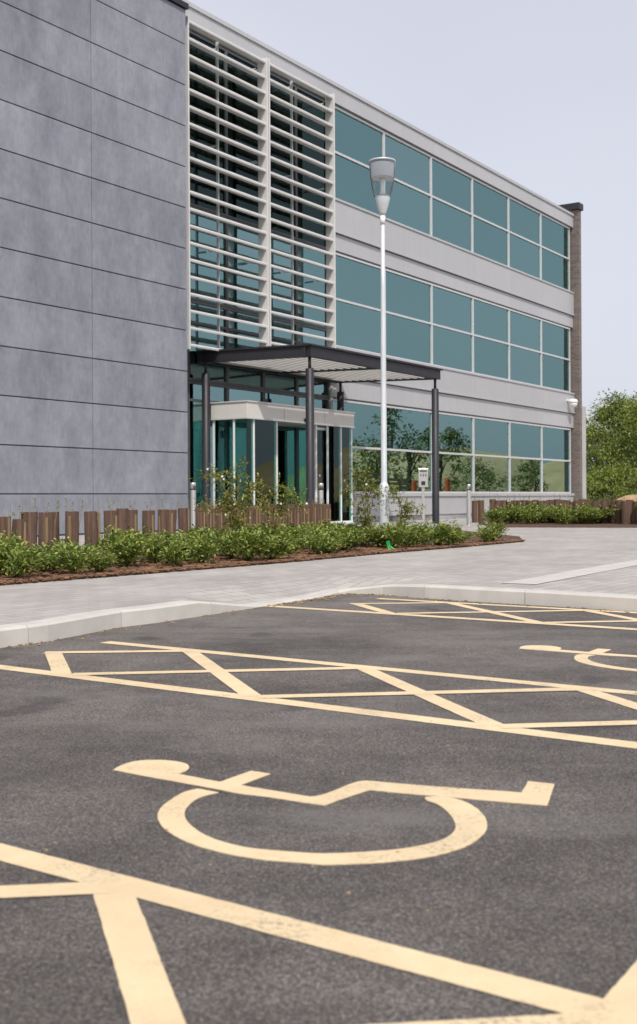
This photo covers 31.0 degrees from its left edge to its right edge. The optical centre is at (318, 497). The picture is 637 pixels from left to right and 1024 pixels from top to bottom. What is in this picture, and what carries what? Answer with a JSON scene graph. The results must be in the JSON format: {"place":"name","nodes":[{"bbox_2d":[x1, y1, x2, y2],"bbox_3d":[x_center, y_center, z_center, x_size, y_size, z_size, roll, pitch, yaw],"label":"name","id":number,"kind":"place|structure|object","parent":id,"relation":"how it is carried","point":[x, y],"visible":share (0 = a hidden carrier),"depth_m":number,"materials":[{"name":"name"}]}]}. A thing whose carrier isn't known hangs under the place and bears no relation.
{"place":"outdoors","nodes":[
{"label":"outdoors","id":0,"kind":"place"},
{"bbox_2d":[0,594,636,1023],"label":"car park","id":1,"kind":"structure","parent":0,"point":[506,892],"depth_m":2.92,"materials":[{"name":"grey asphalt"}]},
{"bbox_2d":[0,843,602,1023],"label":"hatched bay marking","id":2,"kind":"object","parent":1,"relation":"on","point":[146,990],"visible":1,"depth_m":2.04,"materials":[{"name":"paint"}]},
{"bbox_2d":[0,641,636,748],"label":"hatched bay marking","id":3,"kind":"object","parent":1,"relation":"on","point":[58,664],"visible":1,"depth_m":4.72,"materials":[{"name":"paint"}]},
{"bbox_2d":[0,584,636,647],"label":"kerb","id":4,"kind":"structure","parent":1,"relation":"on","point":[48,629],"depth_m":7.98,"materials":[{"name":"concrete"}]},
{"bbox_2d":[0,593,636,996],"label":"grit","id":5,"kind":"object","parent":1,"relation":"on","point":[290,663],"visible":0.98,"depth_m":8.00,"materials":[{"name":"grey gravel"}]},
{"bbox_2d":[113,760,553,864],"bbox_3d":[-0.063,0.799,2.953,1.269,0.002,0.846,0,0,15],"label":"wheelchair symbol","id":6,"kind":"object","parent":1,"relation":"on","point":[469,820],"visible":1,"depth_m":3.00,"materials":[{"name":"paint"}]},
{"bbox_2d":[266,598,636,629],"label":"hatched bay marking","id":7,"kind":"object","parent":1,"relation":"on","point":[382,611],"visible":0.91,"depth_m":7.91,"materials":[{"name":"paint"}]},
{"bbox_2d":[519,645,636,670],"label":"wheelchair symbol","id":8,"kind":"object","parent":1,"relation":"on","point":[583,656],"visible":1,"depth_m":5.78,"materials":[{"name":"paint"}]},
{"bbox_2d":[582,961,636,1023],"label":"bay end line","id":9,"kind":"object","parent":1,"relation":"on","point":[617,1004],"visible":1,"depth_m":1.79,"materials":[{"name":"paint"}]},
{"bbox_2d":[0,518,636,624],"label":"pavement","id":10,"kind":"structure","parent":0,"point":[537,552],"depth_m":10.16,"materials":[{"name":"grey concrete"}]},
{"bbox_2d":[190,482,195,527],"bbox_3d":[-2.454,0.208,22.500,0.150,1.010,0.150,0,0,0],"label":"bollard","id":11,"kind":"object","parent":10,"relation":"on","point":[193,492],"visible":0.59,"depth_m":22.45,"materials":[{"name":"silver metal"}]},
{"bbox_2d":[0,525,524,585],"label":"planting bed","id":12,"kind":"object","parent":10,"relation":"on","point":[508,537],"visible":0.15,"depth_m":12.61,"materials":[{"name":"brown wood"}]},
{"bbox_2d":[0,504,10,537],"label":"plant guard","id":13,"kind":"object","parent":12,"relation":"on","point":[5,524],"visible":0.44,"depth_m":11.33,"materials":[{"name":"brown"}]},
{"bbox_2d":[11,506,27,565],"bbox_3d":[-3.003,0.394,11.512,0.199,0.645,0.168,0,0,-17],"label":"plant guard","id":14,"kind":"object","parent":12,"relation":"on","point":[20,525],"visible":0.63,"depth_m":11.45,"materials":[{"name":"brown"}]},
{"bbox_2d":[0,533,43,574],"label":"shrub","id":15,"kind":"object","parent":12,"relation":"on","point":[5,547],"visible":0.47,"depth_m":10.12,"materials":[{"name":"green plant"}]},
{"bbox_2d":[0,542,58,577],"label":"shrub","id":16,"kind":"object","parent":12,"relation":"on","point":[25,560],"visible":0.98,"depth_m":9.80,"materials":[{"name":"green plant"}]},
{"bbox_2d":[21,496,37,565],"bbox_3d":[-2.920,0.352,11.575,0.174,0.729,0.167,0,0,-33],"label":"plant guard","id":17,"kind":"object","parent":12,"relation":"on","point":[32,526],"visible":0.52,"depth_m":11.51,"materials":[{"name":"brown"}]},
{"bbox_2d":[32,550,58,571],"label":"shrub","id":18,"kind":"object","parent":12,"relation":"on","point":[47,564],"visible":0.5,"depth_m":10.64,"materials":[{"name":"green plant"}]},
{"bbox_2d":[33,496,58,548],"bbox_3d":[-2.861,0.349,11.999,0.287,0.734,0.183,0,0,5],"label":"plant guard","id":19,"kind":"object","parent":12,"relation":"on","point":[46,528],"visible":0.69,"depth_m":11.93,"materials":[{"name":"brown wood"}]},
{"bbox_2d":[46,540,99,573],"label":"shrub","id":20,"kind":"object","parent":12,"relation":"on","point":[72,559],"visible":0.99,"depth_m":10.22,"materials":[{"name":"green plant"}]},
{"bbox_2d":[44,537,103,567],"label":"shrub","id":21,"kind":"object","parent":12,"relation":"on","point":[76,544],"visible":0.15,"depth_m":11.02,"materials":[{"name":"green plant"}]},
{"bbox_2d":[65,496,82,546],"bbox_3d":[-2.744,0.347,12.745,0.255,0.736,0.183,0,0,27],"label":"plant guard","id":22,"kind":"object","parent":12,"relation":"on","point":[72,524],"visible":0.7,"depth_m":12.68,"materials":[{"name":"brown wood"}]},
{"bbox_2d":[84,504,100,557],"bbox_3d":[-2.614,0.369,13.225,0.180,0.691,0.148,0,0,-25],"label":"plant guard","id":23,"kind":"object","parent":12,"relation":"on","point":[91,526],"visible":0.71,"depth_m":13.16,"materials":[{"name":"brown wood"}]},
{"bbox_2d":[82,547,124,571],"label":"shrub","id":24,"kind":"object","parent":12,"relation":"on","point":[98,563],"visible":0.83,"depth_m":10.51,"materials":[{"name":"green plant"}]},
{"bbox_2d":[104,501,117,552],"bbox_3d":[-2.514,0.375,13.908,0.175,0.677,0.196,0,0,-1],"label":"plant guard","id":25,"kind":"object","parent":12,"relation":"on","point":[111,517],"visible":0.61,"depth_m":13.82,"materials":[{"name":"brown wood"}]},
{"bbox_2d":[91,525,147,563],"bbox_3d":[-2.084,0.486,11.856,0.610,0.437,0.578,0,0,16],"label":"shrub","id":26,"kind":"object","parent":12,"relation":"on","point":[101,543],"visible":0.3,"depth_m":11.75,"materials":[{"name":"green plant"}]},
{"bbox_2d":[116,498,128,536],"bbox_3d":[-2.501,0.347,14.616,0.162,0.734,0.164,0,0,-9],"label":"plant guard","id":27,"kind":"object","parent":12,"relation":"on","point":[123,520],"visible":0.35,"depth_m":14.55,"materials":[{"name":"brown wood"}]},
{"bbox_2d":[93,530,160,566],"bbox_3d":[-1.920,0.514,11.335,0.652,0.380,0.533,0,0,-27],"label":"shrub","id":28,"kind":"object","parent":12,"relation":"on","point":[129,552],"visible":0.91,"depth_m":11.29,"materials":[{"name":"green plant"}]},
{"bbox_2d":[128,501,137,533],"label":"plant guard","id":29,"kind":"object","parent":12,"relation":"on","point":[133,517],"visible":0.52,"depth_m":14.87,"materials":[{"name":"brown wood"}]},
{"bbox_2d":[142,502,154,536],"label":"plant guard","id":30,"kind":"object","parent":12,"relation":"on","point":[148,516],"visible":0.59,"depth_m":15.15,"materials":[{"name":"brown wood"}]},
{"bbox_2d":[141,532,167,563],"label":"shrub","id":31,"kind":"object","parent":12,"relation":"on","point":[154,553],"visible":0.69,"depth_m":11.82,"materials":[{"name":"green plant"}]},
{"bbox_2d":[157,504,167,535],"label":"plant guard","id":32,"kind":"object","parent":12,"relation":"on","point":[161,519],"visible":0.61,"depth_m":15.96,"materials":[{"name":"brown wood"}]},
{"bbox_2d":[161,498,178,535],"bbox_3d":[-2.079,0.356,16.047,0.268,0.711,0.184,0,0,1],"label":"plant guard","id":33,"kind":"object","parent":12,"relation":"on","point":[171,518],"visible":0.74,"depth_m":15.98,"materials":[{"name":"brown wood"}]},
{"bbox_2d":[156,539,202,565],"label":"shrub","id":34,"kind":"object","parent":12,"relation":"on","point":[172,552],"visible":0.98,"depth_m":11.46,"materials":[{"name":"green plant"}]},
{"bbox_2d":[178,501,188,536],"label":"plant guard","id":35,"kind":"object","parent":12,"relation":"on","point":[183,519],"visible":0.6,"depth_m":16.53,"materials":[{"name":"brown wood"}]},
{"bbox_2d":[164,529,209,560],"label":"shrub","id":36,"kind":"object","parent":12,"relation":"on","point":[183,538],"visible":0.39,"depth_m":12.33,"materials":[{"name":"green plant"}]},
{"bbox_2d":[195,501,204,529],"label":"plant guard","id":37,"kind":"object","parent":12,"relation":"on","point":[199,518],"visible":0.48,"depth_m":17.22,"materials":[{"name":"brown wood"}]},
{"bbox_2d":[182,531,223,562],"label":"shrub","id":38,"kind":"object","parent":12,"relation":"on","point":[202,547],"visible":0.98,"depth_m":11.81,"materials":[{"name":"green plant"}]},
{"bbox_2d":[191,455,265,557],"bbox_3d":[-1.018,0.115,13.046,0.955,1.187,0.494,0,0,0],"label":"rose bush","id":39,"kind":"object","parent":12,"relation":"on","point":[224,500],"visible":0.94,"depth_m":13.01,"materials":[{"name":"green plant"}]},
{"bbox_2d":[197,522,262,559],"bbox_3d":[-0.959,0.479,12.560,0.783,0.440,0.522,0,0,6],"label":"shrub","id":40,"kind":"object","parent":12,"relation":"on","point":[230,555],"visible":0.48,"depth_m":12.54,"materials":[{"name":"green plant"}]},
{"bbox_2d":[216,523,282,560],"bbox_3d":[-0.751,0.480,12.223,0.769,0.436,0.513,0,0,7],"label":"shrub","id":41,"kind":"object","parent":12,"relation":"on","point":[254,546],"visible":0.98,"depth_m":12.21,"materials":[{"name":"green plant"}]},
{"bbox_2d":[258,532,301,558],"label":"shrub","id":42,"kind":"object","parent":12,"relation":"on","point":[278,549],"visible":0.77,"depth_m":12.55,"materials":[{"name":"green plant"}]},
{"bbox_2d":[254,472,307,536],"bbox_3d":[-0.454,0.199,13.641,0.651,1.010,0.398,0,0,-11],"label":"rose bush","id":43,"kind":"object","parent":12,"relation":"on","point":[281,499],"visible":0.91,"depth_m":13.61,"materials":[{"name":"green plant"}]},
{"bbox_2d":[298,530,340,553],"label":"shrub","id":44,"kind":"object","parent":12,"relation":"on","point":[318,545],"visible":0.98,"depth_m":13.52,"materials":[{"name":"green plant"}]},
{"bbox_2d":[309,526,352,552],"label":"shrub","id":45,"kind":"object","parent":12,"relation":"on","point":[330,534],"visible":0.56,"depth_m":13.94,"materials":[{"name":"green plant"}]},
{"bbox_2d":[335,528,366,550],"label":"shrub","id":46,"kind":"object","parent":12,"relation":"on","point":[355,537],"visible":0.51,"depth_m":14.56,"materials":[{"name":"green plant"}]},
{"bbox_2d":[339,466,385,546],"bbox_3d":[0.604,0.128,15.626,0.642,1.142,0.420,0,0,0],"label":"rose bush","id":47,"kind":"object","parent":12,"relation":"on","point":[367,518],"visible":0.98,"depth_m":15.60,"materials":[{"name":"green plant"}]},
{"bbox_2d":[355,522,408,546],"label":"shrub","id":48,"kind":"object","parent":12,"relation":"on","point":[373,538],"visible":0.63,"depth_m":15.39,"materials":[{"name":"green plant"}]},
{"bbox_2d":[369,157,395,544],"bbox_3d":[0.926,-2.067,16.400,0.386,5.525,0.386,0,0,0],"label":"street lamp","id":49,"kind":"object","parent":12,"relation":"on","point":[382,169],"visible":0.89,"depth_m":16.36,"materials":[{"name":"white metal"}]},
{"bbox_2d":[375,518,417,547],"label":"shrub","id":50,"kind":"object","parent":12,"relation":"on","point":[391,535],"visible":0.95,"depth_m":15.15,"materials":[{"name":"green plant"}]},
{"bbox_2d":[385,484,430,544],"bbox_3d":[1.281,0.248,16.200,0.741,0.894,0.362,0,0,0],"label":"rose bush","id":51,"kind":"object","parent":12,"relation":"on","point":[405,506],"visible":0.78,"depth_m":16.21,"materials":[{"name":"green plant"}]},
{"bbox_2d":[397,521,439,546],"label":"shrub","id":52,"kind":"object","parent":12,"relation":"on","point":[418,535],"visible":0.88,"depth_m":15.37,"materials":[{"name":"green plant"}]},
{"bbox_2d":[420,517,463,544],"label":"shrub","id":53,"kind":"object","parent":12,"relation":"on","point":[443,533],"visible":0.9,"depth_m":15.84,"materials":[{"name":"green plant"}]},
{"bbox_2d":[473,525,502,541],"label":"shrub","id":54,"kind":"object","parent":12,"relation":"on","point":[488,535],"visible":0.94,"depth_m":16.97,"materials":[{"name":"green plant"}]},
{"bbox_2d":[476,518,509,540],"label":"shrub","id":55,"kind":"object","parent":12,"relation":"on","point":[497,525],"visible":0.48,"depth_m":17.26,"materials":[{"name":"green plant"}]},
{"bbox_2d":[0,0,585,536],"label":"office building","id":56,"kind":"structure","parent":10,"relation":"on","point":[182,182],"depth_m":27.10,"materials":[{"name":"grey concrete panels"},{"name":"silver grey metal"},{"name":"brown brick"}]},
{"bbox_2d":[188,299,227,384],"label":"window","id":57,"kind":"structure","parent":56,"relation":"in","point":[218,374],"depth_m":26.53,"materials":[{"name":"teal glass"}]},
{"bbox_2d":[189,30,226,216],"bbox_3d":[-2.608,-8.606,26.521,0.095,3.960,1.444,0,0,34],"label":"window","id":58,"kind":"structure","parent":56,"relation":"in","point":[198,170],"depth_m":26.54,"materials":[{"name":"green glass"}]},
{"bbox_2d":[188,380,228,526],"bbox_3d":[-2.568,-0.992,26.521,0.095,3.310,1.444,0,0,34],"label":"window","id":59,"kind":"structure","parent":56,"relation":"in","point":[218,392],"depth_m":26.27,"materials":[{"name":"teal glass"}]},
{"bbox_2d":[190,205,227,306],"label":"window","id":60,"kind":"structure","parent":56,"relation":"in","point":[197,270],"depth_m":26.54,"materials":[{"name":"teal glass"}]},
{"bbox_2d":[226,49,257,226],"bbox_3d":[-1.805,-8.611,27.728,0.095,3.960,1.444,0,0,34],"label":"window","id":61,"kind":"structure","parent":56,"relation":"in","point":[234,183],"depth_m":27.66,"materials":[{"name":"green glass"}]},
{"bbox_2d":[227,217,258,313],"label":"window","id":62,"kind":"structure","parent":56,"relation":"in","point":[233,295],"depth_m":27.68,"materials":[{"name":"teal glass"}]},
{"bbox_2d":[228,385,263,504],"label":"window","id":63,"kind":"structure","parent":56,"relation":"in","point":[235,393],"depth_m":27.55,"materials":[{"name":"teal glass"}]},
{"bbox_2d":[228,308,263,389],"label":"window","id":64,"kind":"structure","parent":56,"relation":"in","point":[236,377],"depth_m":27.69,"materials":[{"name":"teal glass"}]},
{"bbox_2d":[264,390,297,505],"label":"window","id":65,"kind":"structure","parent":56,"relation":"in","point":[287,436],"depth_m":29.21,"materials":[{"name":"teal glass"}]},
{"bbox_2d":[264,317,297,393],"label":"window","id":66,"kind":"structure","parent":56,"relation":"in","point":[272,382],"depth_m":29.00,"materials":[{"name":"teal glass"}]},
{"bbox_2d":[210,400,355,524],"bbox_3d":[-0.743,-0.752,28.136,1.126,2.909,4.650,0,0,34],"label":"entrance lobby","id":67,"kind":"object","parent":56,"relation":"attached to","point":[263,421],"visible":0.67,"depth_m":26.98,"materials":[{"name":"white metal"}]},
{"bbox_2d":[314,427,326,503],"bbox_3d":[0.138,-0.561,28.817,0.040,2.380,0.905,0,0,34],"label":"sliding door","id":68,"kind":"structure","parent":67,"relation":"in","point":[321,434],"depth_m":28.73,"materials":[{"name":"teal glass"}]},
{"bbox_2d":[270,72,296,239],"bbox_3d":[-1.003,-8.615,28.936,0.095,3.960,1.444,0,0,34],"label":"window","id":69,"kind":"structure","parent":56,"relation":"in","point":[278,184],"depth_m":29.05,"materials":[{"name":"green glass"}]},
{"bbox_2d":[271,232,296,321],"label":"window","id":70,"kind":"structure","parent":56,"relation":"in","point":[279,306],"depth_m":29.06,"materials":[{"name":"teal glass"}]},
{"bbox_2d":[296,240,325,328],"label":"window","id":71,"kind":"structure","parent":56,"relation":"in","point":[303,282],"depth_m":30.16,"materials":[{"name":"teal glass"}]},
{"bbox_2d":[296,86,325,248],"bbox_3d":[-0.193,-8.619,30.157,0.095,3.960,1.474,0,0,34],"label":"window","id":72,"kind":"structure","parent":56,"relation":"in","point":[302,208],"depth_m":30.14,"materials":[{"name":"green glass"}]},
{"bbox_2d":[297,323,328,397],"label":"window","id":73,"kind":"structure","parent":56,"relation":"in","point":[321,389],"depth_m":30.23,"materials":[{"name":"teal glass"}]},
{"bbox_2d":[298,394,328,504],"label":"window","id":74,"kind":"structure","parent":56,"relation":"in","point":[319,402],"depth_m":29.81,"materials":[{"name":"teal glass"}]},
{"bbox_2d":[333,399,380,492],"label":"window","id":75,"kind":"structure","parent":56,"relation":"in","point":[366,434],"depth_m":32.41,"materials":[{"name":"teal glass"}]},
{"bbox_2d":[336,253,380,354],"bbox_3d":[1.097,-5.361,32.073,0.095,2.550,2.870,0,0,34],"label":"window","id":76,"kind":"structure","parent":56,"relation":"in","point":[358,282],"depth_m":32.12,"materials":[{"name":"teal glass"}]},
{"bbox_2d":[335,106,383,214],"bbox_3d":[1.076,-9.341,32.073,0.095,2.530,2.870,0,0,34],"label":"window","id":77,"kind":"structure","parent":56,"relation":"in","point":[357,141],"depth_m":32.03,"materials":[{"name":"teal glass"}]},
{"bbox_2d":[384,132,431,235],"bbox_3d":[2.675,-9.349,34.480,0.095,2.530,2.890,0,0,34],"label":"window","id":78,"kind":"structure","parent":56,"relation":"in","point":[410,203],"depth_m":34.60,"materials":[{"name":"teal glass"}]},
{"bbox_2d":[385,269,431,364],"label":"window","id":79,"kind":"structure","parent":56,"relation":"in","point":[408,300],"depth_m":34.51,"materials":[{"name":"teal glass"}]},
{"bbox_2d":[386,406,431,492],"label":"window","id":80,"kind":"structure","parent":56,"relation":"in","point":[409,431],"depth_m":34.48,"materials":[{"name":"teal glass"}]},
{"bbox_2d":[431,156,472,251],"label":"window","id":81,"kind":"structure","parent":56,"relation":"in","point":[451,188],"depth_m":36.92,"materials":[{"name":"teal glass"}]},
{"bbox_2d":[432,284,473,372],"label":"window","id":82,"kind":"structure","parent":56,"relation":"in","point":[452,311],"depth_m":36.92,"materials":[{"name":"teal glass"}]},
{"bbox_2d":[439,412,473,492],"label":"window","id":83,"kind":"structure","parent":56,"relation":"in","point":[456,432],"depth_m":37.09,"materials":[{"name":"teal glass"}]},
{"bbox_2d":[473,178,508,265],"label":"window","id":84,"kind":"structure","parent":56,"relation":"in","point":[490,205],"depth_m":39.35,"materials":[{"name":"teal glass"}]},
{"bbox_2d":[473,297,509,379],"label":"window","id":85,"kind":"structure","parent":56,"relation":"in","point":[491,338],"depth_m":39.32,"materials":[{"name":"teal glass"}]},
{"bbox_2d":[474,417,509,492],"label":"window","id":86,"kind":"structure","parent":56,"relation":"in","point":[491,436],"depth_m":39.34,"materials":[{"name":"teal glass"}]},
{"bbox_2d":[509,197,540,278],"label":"window","id":87,"kind":"structure","parent":56,"relation":"in","point":[524,221],"depth_m":41.77,"materials":[{"name":"teal glass"}]},
{"bbox_2d":[509,309,541,386],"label":"window","id":88,"kind":"structure","parent":56,"relation":"in","point":[525,331],"depth_m":41.79,"materials":[{"name":"teal glass"}]},
{"bbox_2d":[510,421,541,492],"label":"window","id":89,"kind":"structure","parent":56,"relation":"in","point":[525,438],"depth_m":41.75,"materials":[{"name":"teal glass"}]},
{"bbox_2d":[541,213,569,290],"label":"window","id":90,"kind":"structure","parent":56,"relation":"in","point":[555,236],"depth_m":44.21,"materials":[{"name":"teal glass"}]},
{"bbox_2d":[542,425,570,492],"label":"window","id":91,"kind":"structure","parent":56,"relation":"in","point":[556,441],"depth_m":44.21,"materials":[{"name":"teal glass"}]},
{"bbox_2d":[542,319,570,391],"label":"window","id":92,"kind":"structure","parent":56,"relation":"in","point":[555,337],"depth_m":44.19,"materials":[{"name":"teal glass"}]},
{"bbox_2d":[195,343,442,523],"bbox_3d":[0.239,-1.331,28.137,2.835,4.060,6.750,0,0,34],"label":"entrance canopy","id":93,"kind":"object","parent":10,"relation":"on","point":[310,363],"visible":0.83,"depth_m":26.43,"materials":[{"name":"grey metal"}]},
{"bbox_2d":[418,468,427,524],"bbox_3d":[2.645,-0.024,28.976,0.240,1.420,0.088,0,0,0],"label":"push pad post","id":94,"kind":"object","parent":10,"relation":"on","point":[423,478],"visible":0.9,"depth_m":28.94,"materials":[{"name":"silver metal"}]},
{"bbox_2d":[478,518,636,527],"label":"planting bed","id":95,"kind":"object","parent":10,"relation":"on","point":[557,525],"visible":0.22,"depth_m":27.08,"materials":[{"name":"brown soil"}]},
{"bbox_2d":[481,505,511,522],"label":"shrub","id":96,"kind":"object","parent":95,"relation":"on","point":[496,515],"visible":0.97,"depth_m":28.39,"materials":[{"name":"green plant"}]},
{"bbox_2d":[502,502,531,523],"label":"shrub","id":97,"kind":"object","parent":95,"relation":"on","point":[514,514],"visible":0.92,"depth_m":29.11,"materials":[{"name":"green plant"}]},
{"bbox_2d":[517,507,546,523],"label":"shrub","id":98,"kind":"object","parent":95,"relation":"on","point":[530,517],"visible":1,"depth_m":28.86,"materials":[{"name":"green plant"}]},
{"bbox_2d":[545,504,586,523],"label":"shrub","id":99,"kind":"object","parent":95,"relation":"on","point":[558,515],"visible":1,"depth_m":28.33,"materials":[{"name":"green plant"}]},
{"bbox_2d":[621,497,629,523],"bbox_3d":[7.515,0.308,28.158,0.191,0.707,0.216,0,0,-25],"label":"timber post","id":100,"kind":"object","parent":95,"relation":"on","point":[625,515],"visible":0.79,"depth_m":28.07,"materials":[{"name":"brown wood"}]},
{"bbox_2d":[503,560,636,583],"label":"pale edging strip","id":101,"kind":"object","parent":10,"relation":"on","point":[563,575],"visible":1,"depth_m":10.33,"materials":[{"name":"concrete"}]},
{"bbox_2d":[187,0,636,496],"label":"sky","id":102,"kind":"structure","parent":0,"point":[542,94],"materials":[{"name":"white"}]},
{"label":"grass ground","id":103,"kind":"structure","parent":0,"visible":0},
{"bbox_2d":[586,460,625,500],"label":"bush","id":104,"kind":"object","parent":103,"relation":"on","point":[588,477],"visible":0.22,"depth_m":61.70,"materials":[{"name":"green plant"}]},
{"bbox_2d":[586,424,627,498],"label":"broadleaf tree","id":105,"kind":"object","parent":103,"relation":"on","point":[596,444],"visible":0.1,"depth_m":87.22,"materials":[{"name":"green plant"}]},
{"bbox_2d":[586,388,636,493],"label":"broadleaf tree","id":106,"kind":"object","parent":103,"relation":"on","point":[603,419],"visible":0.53,"depth_m":73.65,"materials":[{"name":"green plant"}]},
{"bbox_2d":[586,458,636,501],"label":"bush","id":107,"kind":"object","parent":103,"relation":"on","point":[608,476],"visible":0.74,"depth_m":59.71,"materials":[{"name":"green plant"}]},
{"bbox_2d":[589,392,636,493],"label":"broadleaf tree","id":108,"kind":"object","parent":103,"relation":"on","point":[630,419],"visible":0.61,"depth_m":70.15,"materials":[{"name":"green plant"}]},
{"bbox_2d":[590,454,636,499],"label":"bush","id":109,"kind":"object","parent":103,"relation":"on","point":[627,468],"visible":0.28,"depth_m":60.71,"materials":[{"name":"green plant"}]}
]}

